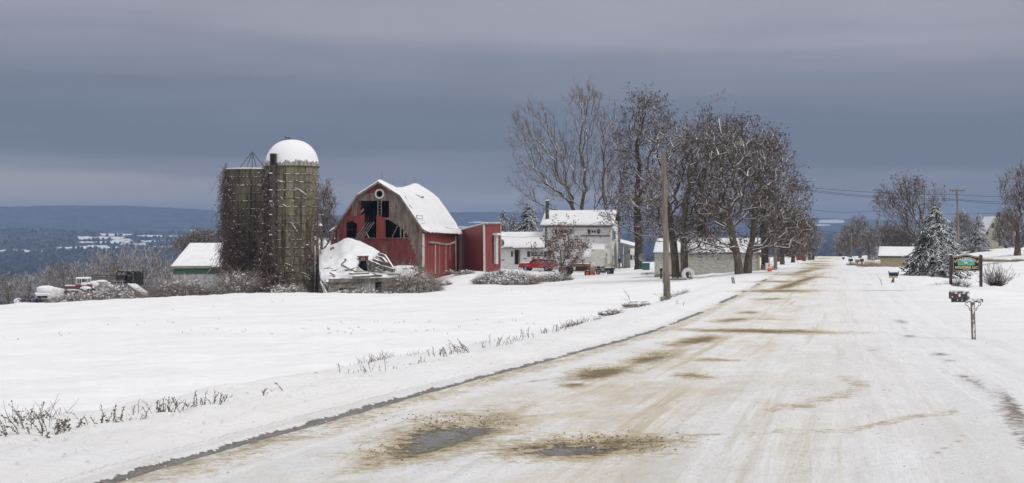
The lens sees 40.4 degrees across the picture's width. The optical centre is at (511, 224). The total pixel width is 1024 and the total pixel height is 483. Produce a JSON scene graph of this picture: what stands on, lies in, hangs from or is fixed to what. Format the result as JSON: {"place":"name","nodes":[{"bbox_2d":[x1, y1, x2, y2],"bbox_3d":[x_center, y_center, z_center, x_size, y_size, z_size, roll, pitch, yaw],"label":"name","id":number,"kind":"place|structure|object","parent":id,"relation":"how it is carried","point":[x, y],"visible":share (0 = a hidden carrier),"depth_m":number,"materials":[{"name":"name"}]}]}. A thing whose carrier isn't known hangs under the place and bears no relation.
{"place":"outdoors","nodes":[
{"label":"outdoors","id":0,"kind":"place"},
{"bbox_2d":[0,247,1023,482],"bbox_3d":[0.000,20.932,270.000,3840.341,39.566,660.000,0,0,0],"label":"ground","id":1,"kind":"structure","parent":0,"point":[92,361],"depth_m":37.06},
{"bbox_2d":[0,271,24,303],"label":"bare tree","id":2,"kind":"object","parent":1,"relation":"on","point":[8,291],"visible":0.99,"depth_m":204.81,"materials":[{"name":"grey plant"}]},
{"bbox_2d":[13,296,38,302],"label":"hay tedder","id":3,"kind":"object","parent":1,"relation":"on","point":[17,300],"visible":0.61,"depth_m":132.97,"materials":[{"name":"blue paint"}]},
{"bbox_2d":[14,269,43,302],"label":"bare tree","id":4,"kind":"object","parent":1,"relation":"on","point":[29,289],"visible":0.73,"depth_m":213.57,"materials":[{"name":"grey plant"}]},
{"bbox_2d":[11,400,51,430],"bbox_3d":[-4.177,1.673,12.103,0.347,0.312,0.289,0,0,0],"label":"dry weed","id":5,"kind":"object","parent":1,"relation":"on","point":[42,419],"visible":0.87,"depth_m":12.02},
{"bbox_2d":[28,266,63,290],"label":"bare tree","id":6,"kind":"object","parent":1,"relation":"on","point":[43,279],"visible":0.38,"depth_m":221.23,"materials":[{"name":"grey plant"}]},
{"bbox_2d":[35,285,63,302],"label":"abandoned van","id":7,"kind":"object","parent":1,"relation":"on","point":[43,293],"visible":0.64,"depth_m":139.93,"materials":[{"name":"white paint"}]},
{"bbox_2d":[40,421,69,437],"bbox_3d":[-3.857,1.757,11.836,0.280,0.140,0.385,0,0,-30],"label":"dry weed","id":8,"kind":"object","parent":1,"relation":"on","point":[58,429],"visible":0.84,"depth_m":11.89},
{"bbox_2d":[43,261,78,289],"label":"bare tree","id":9,"kind":"object","parent":1,"relation":"on","point":[54,281],"visible":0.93,"depth_m":199.77,"materials":[{"name":"grey plant"}]},
{"bbox_2d":[56,417,82,430],"bbox_3d":[-3.873,1.758,12.164,0.257,0.156,0.106,0,0,0],"label":"dry weed","id":10,"kind":"object","parent":1,"relation":"on","point":[60,427],"visible":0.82,"depth_m":12.17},
{"bbox_2d":[64,277,95,295],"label":"cab tractor","id":11,"kind":"object","parent":1,"relation":"on","point":[83,284],"visible":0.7,"depth_m":141.50,"materials":[{"name":"red paint"}]},
{"bbox_2d":[63,259,96,284],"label":"bare tree","id":12,"kind":"object","parent":1,"relation":"on","point":[80,271],"visible":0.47,"depth_m":211.76,"materials":[{"name":"grey plant"}]},
{"bbox_2d":[51,404,122,427],"bbox_3d":[-3.753,1.717,12.325,0.650,0.252,0.196,0,0,-10],"label":"dry weed","id":13,"kind":"object","parent":1,"relation":"on","point":[85,419],"visible":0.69,"depth_m":12.37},
{"bbox_2d":[80,247,111,280],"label":"bare tree","id":14,"kind":"object","parent":1,"relation":"on","point":[96,265],"visible":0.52,"depth_m":225.60,"materials":[{"name":"grey plant"}]},
{"bbox_2d":[43,280,156,302],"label":"bramble mass","id":15,"kind":"object","parent":1,"relation":"on","point":[103,294],"visible":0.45,"depth_m":131.69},
{"bbox_2d":[89,280,114,290],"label":"buried car","id":16,"kind":"object","parent":1,"relation":"on","point":[96,284],"visible":0.27,"depth_m":145.20,"materials":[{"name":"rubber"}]},
{"bbox_2d":[95,245,131,285],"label":"bare tree","id":17,"kind":"object","parent":1,"relation":"on","point":[116,265],"visible":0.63,"depth_m":204.64,"materials":[{"name":"grey plant"}]},
{"bbox_2d":[91,271,143,291],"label":"rack wagon","id":18,"kind":"object","parent":1,"relation":"on","point":[138,277],"visible":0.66,"depth_m":150.00,"materials":[{"name":"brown wood"}]},
{"bbox_2d":[113,239,148,291],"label":"bare tree","id":19,"kind":"object","parent":1,"relation":"on","point":[123,252],"visible":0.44,"depth_m":229.66,"materials":[{"name":"grey plant"}]},
{"bbox_2d":[127,284,149,297],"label":"loading ramp","id":20,"kind":"structure","parent":1,"relation":"on","point":[135,287],"depth_m":137.51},
{"bbox_2d":[125,244,162,289],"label":"bare tree","id":21,"kind":"object","parent":1,"relation":"on","point":[143,268],"visible":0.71,"depth_m":207.82,"materials":[{"name":"grey plant"}]},
{"bbox_2d":[131,398,172,414],"bbox_3d":[-3.409,1.759,13.211,0.317,0.224,0.321,0,0,-34],"label":"dry weed","id":22,"kind":"object","parent":1,"relation":"on","point":[149,408],"visible":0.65,"depth_m":13.23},
{"bbox_2d":[139,239,173,288],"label":"bare tree","id":23,"kind":"object","parent":1,"relation":"on","point":[165,248],"visible":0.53,"depth_m":221.72,"materials":[{"name":"grey plant"}]},
{"bbox_2d":[152,257,173,285],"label":"bare tree","id":24,"kind":"object","parent":1,"relation":"on","point":[165,275],"visible":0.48,"depth_m":204.73,"materials":[{"name":"grey plant"}]},
{"bbox_2d":[155,396,175,412],"bbox_3d":[-3.315,1.771,13.439,0.185,0.224,0.447,0,0,-25],"label":"dry weed","id":25,"kind":"object","parent":1,"relation":"on","point":[158,411],"visible":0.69,"depth_m":13.51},
{"bbox_2d":[142,271,216,297],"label":"bramble mass","id":26,"kind":"object","parent":1,"relation":"on","point":[177,288],"visible":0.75,"depth_m":132.99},
{"bbox_2d":[171,390,205,406],"bbox_3d":[-3.312,1.812,14.299,0.335,0.218,0.282,0,0,-23],"label":"dry weed","id":27,"kind":"object","parent":1,"relation":"on","point":[193,402],"visible":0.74,"depth_m":14.38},
{"bbox_2d":[170,225,220,252],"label":"bare tree","id":28,"kind":"object","parent":1,"relation":"on","point":[199,237],"visible":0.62,"depth_m":189.32,"materials":[{"name":"grey plant"}]},
{"bbox_2d":[171,243,225,290],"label":"green shed","id":29,"kind":"structure","parent":1,"relation":"on","point":[192,260],"depth_m":170.75,"materials":[{"name":"grey wood"}]},
{"bbox_2d":[204,389,225,404],"bbox_3d":[-3.067,1.812,14.401,0.234,0.222,0.379,0,0,-19],"label":"dry weed","id":30,"kind":"object","parent":1,"relation":"on","point":[220,401],"visible":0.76,"depth_m":14.46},
{"bbox_2d":[207,258,271,294],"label":"snowy bush","id":31,"kind":"object","parent":1,"relation":"on","point":[240,284],"visible":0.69,"depth_m":132.59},
{"bbox_2d":[227,152,263,281],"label":"silo","id":32,"kind":"object","parent":1,"relation":"on","point":[246,193],"visible":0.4,"depth_m":143.70,"materials":[{"name":"concrete"}]},
{"bbox_2d":[205,163,262,287],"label":"climbing vine","id":33,"kind":"object","parent":32,"relation":"attached to","point":[227,235],"visible":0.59,"depth_m":143.68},
{"bbox_2d":[250,281,278,292],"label":"vine mound","id":34,"kind":"object","parent":1,"relation":"on","point":[262,289],"visible":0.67,"depth_m":131.26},
{"bbox_2d":[267,281,309,292],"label":"snowy bush","id":35,"kind":"object","parent":1,"relation":"on","point":[284,289],"visible":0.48,"depth_m":131.98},
{"bbox_2d":[264,136,322,292],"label":"silo","id":36,"kind":"object","parent":1,"relation":"on","point":[300,157],"visible":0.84,"depth_m":137.59,"materials":[{"name":"concrete"}]},
{"bbox_2d":[246,160,329,292],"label":"climbing vine","id":37,"kind":"object","parent":36,"relation":"attached to","point":[262,268],"visible":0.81,"depth_m":138.05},
{"bbox_2d":[276,171,318,286],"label":"creeper","id":38,"kind":"object","parent":36,"relation":"attached to","point":[305,254],"visible":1,"depth_m":137.64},
{"bbox_2d":[318,238,334,292],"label":"shed","id":39,"kind":"structure","parent":1,"relation":"on","point":[324,244],"depth_m":165.32,"materials":[{"name":"grey wood"}]},
{"bbox_2d":[318,178,338,292],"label":"bare tree","id":40,"kind":"object","parent":1,"relation":"on","point":[327,213],"visible":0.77,"depth_m":161.71,"materials":[{"name":"brown plant"}]},
{"bbox_2d":[0,288,689,423],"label":"bank grass","id":41,"kind":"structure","parent":1,"relation":"on","point":[38,415],"depth_m":25.01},
{"bbox_2d":[325,285,393,293],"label":"bramble","id":42,"kind":"object","parent":1,"relation":"on","point":[358,291],"visible":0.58,"depth_m":129.51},
{"bbox_2d":[319,238,424,292],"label":"collapsed shed","id":43,"kind":"structure","parent":1,"relation":"on","point":[341,261],"depth_m":135.72,"materials":[{"name":"white wood"}]},
{"bbox_2d":[362,282,374,292],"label":"grey door","id":44,"kind":"structure","parent":43,"relation":"in","point":[365,285],"depth_m":132.32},
{"bbox_2d":[329,177,462,278],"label":"barn","id":45,"kind":"structure","parent":1,"relation":"on","point":[411,222],"depth_m":150.76,"materials":[{"name":"red"}]},
{"bbox_2d":[354,218,373,240],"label":"hay elevator","id":46,"kind":"object","parent":45,"relation":"attached to","point":[366,229],"visible":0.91,"depth_m":149.74,"materials":[{"name":"grey metal"}]},
{"bbox_2d":[435,244,454,275],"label":"sliding door","id":47,"kind":"structure","parent":45,"relation":"in","point":[444,254],"depth_m":157.13,"materials":[{"name":"wood"}]},
{"bbox_2d":[375,259,446,292],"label":"vine thicket","id":48,"kind":"object","parent":1,"relation":"on","point":[405,283],"visible":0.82,"depth_m":130.43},
{"bbox_2d":[431,275,452,284],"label":"bramble","id":49,"kind":"object","parent":1,"relation":"on","point":[446,282],"visible":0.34,"depth_m":141.05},
{"bbox_2d":[454,269,476,274],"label":"snowy bush","id":50,"kind":"object","parent":1,"relation":"on","point":[464,272],"visible":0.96,"depth_m":151.42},
{"bbox_2d":[459,222,501,271],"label":"barn annex","id":51,"kind":"object","parent":1,"relation":"on","point":[479,247],"visible":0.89,"depth_m":159.18,"materials":[{"name":"wood"}]},
{"bbox_2d":[468,267,543,284],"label":"snowy thicket","id":52,"kind":"object","parent":1,"relation":"on","point":[509,278],"visible":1,"depth_m":138.63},
{"bbox_2d":[499,210,513,231],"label":"spruce","id":53,"kind":"object","parent":1,"relation":"on","point":[503,225],"visible":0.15,"depth_m":205.75,"materials":[{"name":"white plant"}]},
{"bbox_2d":[5,319,1019,482],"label":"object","id":54,"kind":"object","parent":1,"relation":"on","point":[65,437],"visible":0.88,"depth_m":13.21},
{"bbox_2d":[508,214,520,231],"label":"spruce","id":55,"kind":"object","parent":1,"relation":"on","point":[513,222],"visible":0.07,"depth_m":211.75,"materials":[{"name":"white plant"}]},
{"bbox_2d":[515,203,541,231],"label":"spruce","id":56,"kind":"object","parent":1,"relation":"on","point":[529,224],"visible":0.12,"depth_m":203.67,"materials":[{"name":"white plant"}]},
{"bbox_2d":[518,258,558,270],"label":"pickup truck","id":57,"kind":"object","parent":1,"relation":"on","point":[530,265],"visible":0.8,"depth_m":181.38,"materials":[{"name":"red paint"}]},
{"bbox_2d":[536,268,574,281],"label":"snowy thicket","id":58,"kind":"object","parent":1,"relation":"on","point":[556,277],"visible":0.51,"depth_m":142.53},
{"bbox_2d":[526,214,593,271],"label":"young tree","id":59,"kind":"object","parent":1,"relation":"on","point":[552,251],"visible":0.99,"depth_m":149.89,"materials":[{"name":"brown plant"}]},
{"bbox_2d":[501,200,635,269],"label":"farmhouse","id":60,"kind":"object","parent":1,"relation":"on","point":[515,253],"visible":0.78,"depth_m":190.90,"materials":[{"name":"white"}]},
{"bbox_2d":[505,77,642,223],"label":"maple tree","id":61,"kind":"object","parent":1,"relation":"on","point":[571,201],"visible":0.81,"depth_m":211.70,"materials":[{"name":"brown plant"}]},
{"bbox_2d":[559,262,595,275],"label":"tractor","id":62,"kind":"object","parent":1,"relation":"on","point":[578,267],"visible":0.77,"depth_m":156.45,"materials":[{"name":"orange metal"}]},
{"bbox_2d":[584,243,614,271],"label":"camper","id":63,"kind":"object","parent":1,"relation":"on","point":[600,255],"visible":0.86,"depth_m":169.36,"materials":[{"name":"white metal"}]},
{"bbox_2d":[595,266,610,274],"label":"lawn tractor","id":64,"kind":"object","parent":1,"relation":"on","point":[606,269],"visible":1,"depth_m":157.19,"materials":[{"name":"blue paint"}]},
{"bbox_2d":[598,308,625,315],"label":"dry grass","id":65,"kind":"structure","parent":1,"relation":"on","point":[609,311],"depth_m":52.88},
{"bbox_2d":[614,199,620,268],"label":"utility pole","id":66,"kind":"object","parent":1,"relation":"on","point":[619,258],"visible":0.68,"depth_m":181.88,"materials":[{"name":"brown wood"}]},
{"bbox_2d":[622,301,649,307],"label":"dry grass","id":67,"kind":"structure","parent":1,"relation":"on","point":[629,304],"depth_m":61.66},
{"bbox_2d":[594,81,682,269],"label":"locust tree","id":68,"kind":"object","parent":1,"relation":"on","point":[637,216],"visible":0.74,"depth_m":171.59,"materials":[{"name":"brown plant"}]},
{"bbox_2d":[642,262,649,269],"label":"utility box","id":69,"kind":"object","parent":1,"relation":"on","point":[645,265],"visible":1,"depth_m":164.70,"materials":[{"name":"teal paint"}]},
{"bbox_2d":[661,152,670,299],"bbox_3d":[7.180,0.384,65.000,0.433,7.535,0.310,0,0,0],"label":"utility pole","id":70,"kind":"object","parent":1,"relation":"on","point":[666,282],"visible":0.85,"depth_m":64.89,"materials":[{"name":"brown wood"}]},
{"bbox_2d":[623,107,720,277],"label":"locust tree","id":71,"kind":"object","parent":1,"relation":"on","point":[675,271],"visible":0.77,"depth_m":125.70,"materials":[{"name":"brown plant"}]},
{"bbox_2d":[681,268,694,277],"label":"tyre","id":72,"kind":"object","parent":1,"relation":"on","point":[685,270],"visible":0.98,"depth_m":122.27,"materials":[{"name":"rubber"}]},
{"bbox_2d":[668,114,741,278],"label":"locust tree","id":73,"kind":"object","parent":1,"relation":"on","point":[684,254],"visible":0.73,"depth_m":124.73,"materials":[{"name":"brown plant"}]},
{"bbox_2d":[653,238,760,276],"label":"garage","id":74,"kind":"structure","parent":1,"relation":"on","point":[708,264],"depth_m":135.07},
{"bbox_2d":[671,89,754,237],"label":"locust tree","id":75,"kind":"object","parent":1,"relation":"on","point":[700,135],"visible":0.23,"depth_m":149.69,"materials":[{"name":"brown plant"}]},
{"bbox_2d":[675,115,775,273],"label":"locust tree","id":76,"kind":"object","parent":1,"relation":"on","point":[729,225],"visible":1,"depth_m":121.66,"materials":[{"name":"brown plant"}]},
{"bbox_2d":[718,107,819,268],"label":"locust tree","id":77,"kind":"object","parent":1,"relation":"on","point":[764,260],"visible":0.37,"depth_m":142.65,"materials":[{"name":"brown plant"}]},
{"bbox_2d":[729,122,819,273],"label":"locust tree","id":78,"kind":"object","parent":1,"relation":"on","point":[753,247],"visible":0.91,"depth_m":122.69,"materials":[{"name":"brown plant"}]},
{"bbox_2d":[773,186,776,267],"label":"utility pole","id":79,"kind":"object","parent":1,"relation":"on","point":[774,253],"visible":0.28,"depth_m":141.86,"materials":[{"name":"brown wood"}]},
{"bbox_2d":[769,207,811,264],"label":"bare tree","id":80,"kind":"object","parent":1,"relation":"on","point":[782,259],"visible":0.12,"depth_m":177.68,"materials":[{"name":"plant"}]},
{"bbox_2d":[777,235,812,262],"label":"bare tree","id":81,"kind":"object","parent":1,"relation":"on","point":[799,254],"visible":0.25,"depth_m":211.44,"materials":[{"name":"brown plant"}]},
{"bbox_2d":[801,223,817,260],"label":"bare tree","id":82,"kind":"object","parent":1,"relation":"on","point":[814,241],"visible":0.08,"depth_m":261.42,"materials":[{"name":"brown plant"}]},
{"bbox_2d":[803,217,827,259],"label":"bare tree","id":83,"kind":"object","parent":1,"relation":"on","point":[820,241],"visible":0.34,"depth_m":304.28,"materials":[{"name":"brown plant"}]},
{"bbox_2d":[830,233,847,255],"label":"bare tree","id":84,"kind":"object","parent":1,"relation":"on","point":[837,248],"visible":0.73,"depth_m":399.62,"materials":[{"name":"grey plant"}]},
{"bbox_2d":[839,222,857,256],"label":"bare tree","id":85,"kind":"object","parent":1,"relation":"on","point":[845,235],"visible":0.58,"depth_m":374.70,"materials":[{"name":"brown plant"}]},
{"bbox_2d":[845,213,872,257],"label":"bare tree","id":86,"kind":"object","parent":1,"relation":"on","point":[857,225],"visible":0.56,"depth_m":351.78,"materials":[{"name":"grey plant"}]},
{"bbox_2d":[856,225,882,258],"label":"bare tree","id":87,"kind":"object","parent":1,"relation":"on","point":[873,233],"visible":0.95,"depth_m":299.12,"materials":[{"name":"grey plant"}]},
{"bbox_2d":[852,256,886,266],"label":"snowy bush","id":88,"kind":"object","parent":1,"relation":"on","point":[870,264],"visible":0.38,"depth_m":157.90,"materials":[{"name":"snow"}]},
{"bbox_2d":[869,245,879,259],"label":"spruce","id":89,"kind":"object","parent":1,"relation":"on","point":[875,251],"visible":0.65,"depth_m":269.78,"materials":[{"name":"grey plant"}]},
{"bbox_2d":[877,221,900,245],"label":"bare tree","id":90,"kind":"object","parent":1,"relation":"on","point":[887,231],"visible":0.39,"depth_m":319.43,"materials":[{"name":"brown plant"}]},
{"bbox_2d":[888,271,898,282],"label":"twin mailboxes","id":91,"kind":"object","parent":1,"relation":"on","point":[894,274],"visible":0.98,"depth_m":91.18,"materials":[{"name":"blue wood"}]},
{"bbox_2d":[878,246,920,266],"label":"tan garage","id":92,"kind":"structure","parent":1,"relation":"on","point":[891,256],"depth_m":161.72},
{"bbox_2d":[887,223,916,246],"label":"bare tree","id":93,"kind":"object","parent":1,"relation":"on","point":[898,237],"visible":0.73,"depth_m":289.17,"materials":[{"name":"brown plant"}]},
{"bbox_2d":[870,170,953,240],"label":"bare tree","id":94,"kind":"object","parent":1,"relation":"on","point":[909,206],"visible":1,"depth_m":171.64,"materials":[{"name":"brown plant"}]},
{"bbox_2d":[899,206,975,278],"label":"spruce","id":95,"kind":"object","parent":1,"relation":"on","point":[931,256],"visible":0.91,"depth_m":113.25,"materials":[{"name":"green plant"}]},
{"bbox_2d":[945,220,962,251],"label":"spruce","id":96,"kind":"object","parent":1,"relation":"on","point":[952,226],"visible":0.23,"depth_m":221.67,"materials":[{"name":"white plant"}]},
{"bbox_2d":[949,188,964,248],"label":"utility pole","id":97,"kind":"object","parent":1,"relation":"on","point":[958,237],"visible":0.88,"depth_m":189.88,"materials":[{"name":"brown wood"}]},
{"bbox_2d":[944,276,972,287],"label":"snowy bush","id":98,"kind":"object","parent":1,"relation":"on","point":[960,284],"visible":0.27,"depth_m":85.79,"materials":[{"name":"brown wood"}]},
{"bbox_2d":[957,232,968,251],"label":"spruce","id":99,"kind":"object","parent":1,"relation":"on","point":[963,242],"visible":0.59,"depth_m":229.66,"materials":[{"name":"green plant"}]},
{"bbox_2d":[953,208,974,243],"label":"bare tree","id":100,"kind":"object","parent":1,"relation":"on","point":[966,220],"visible":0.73,"depth_m":289.11,"materials":[{"name":"grey plant"}]},
{"bbox_2d":[949,254,982,286],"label":"farm sign","id":101,"kind":"object","parent":1,"relation":"on","point":[965,262],"visible":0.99,"depth_m":85.95,"materials":[{"name":"brown paint"}]},
{"bbox_2d":[949,290,982,339],"bbox_3d":[11.006,2.325,33.727,0.794,1.488,0.200,0,0,0],"label":"roadside mailbox","id":102,"kind":"object","parent":1,"relation":"on","point":[959,295],"visible":0.99,"depth_m":33.71,"materials":[{"name":"grey wood"}]},
{"bbox_2d":[965,215,991,252],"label":"spruce","id":103,"kind":"object","parent":1,"relation":"on","point":[978,244],"visible":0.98,"depth_m":204.51,"materials":[{"name":"green plant"}]},
{"bbox_2d":[977,212,1002,248],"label":"yellow house","id":104,"kind":"structure","parent":1,"relation":"on","point":[987,221],"depth_m":246.94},
{"bbox_2d":[976,261,1017,285],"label":"bare shrub","id":105,"kind":"object","parent":1,"relation":"on","point":[993,282],"visible":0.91,"depth_m":87.26,"materials":[{"name":"brown plant"}]},
{"bbox_2d":[983,257,1023,261],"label":"dry grass","id":106,"kind":"structure","parent":1,"relation":"on","point":[1002,260],"depth_m":149.71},
{"bbox_2d":[989,207,1020,247],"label":"bare tree","id":107,"kind":"object","parent":1,"relation":"on","point":[999,235],"visible":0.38,"depth_m":225.54,"materials":[{"name":"brown plant"}]},
{"bbox_2d":[993,160,1023,255],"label":"bare tree","id":108,"kind":"object","parent":1,"relation":"on","point":[1018,246],"visible":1,"depth_m":167.79,"materials":[{"name":"brown plant"}]},
{"bbox_2d":[0,205,1023,304],"bbox_3d":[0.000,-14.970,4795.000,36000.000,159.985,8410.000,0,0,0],"label":"hills","id":109,"kind":"structure","parent":0,"point":[111,221],"depth_m":5559.90,"materials":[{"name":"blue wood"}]},
{"bbox_2d":[0,227,1022,303],"bbox_3d":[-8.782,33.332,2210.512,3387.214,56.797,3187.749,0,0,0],"label":"woods","id":110,"kind":"object","parent":109,"relation":"on","point":[26,261],"visible":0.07,"depth_m":2282.81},
{"bbox_2d":[0,0,1023,222],"label":"sky","id":111,"kind":"structure","parent":0,"point":[103,102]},
{"bbox_2d":[70,256,1023,482],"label":"road","id":112,"kind":"structure","parent":0,"point":[750,417],"depth_m":14.32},
{"bbox_2d":[124,324,976,476],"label":"slush clods","id":113,"kind":"object","parent":112,"relation":"on","point":[487,422],"visible":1,"depth_m":11.98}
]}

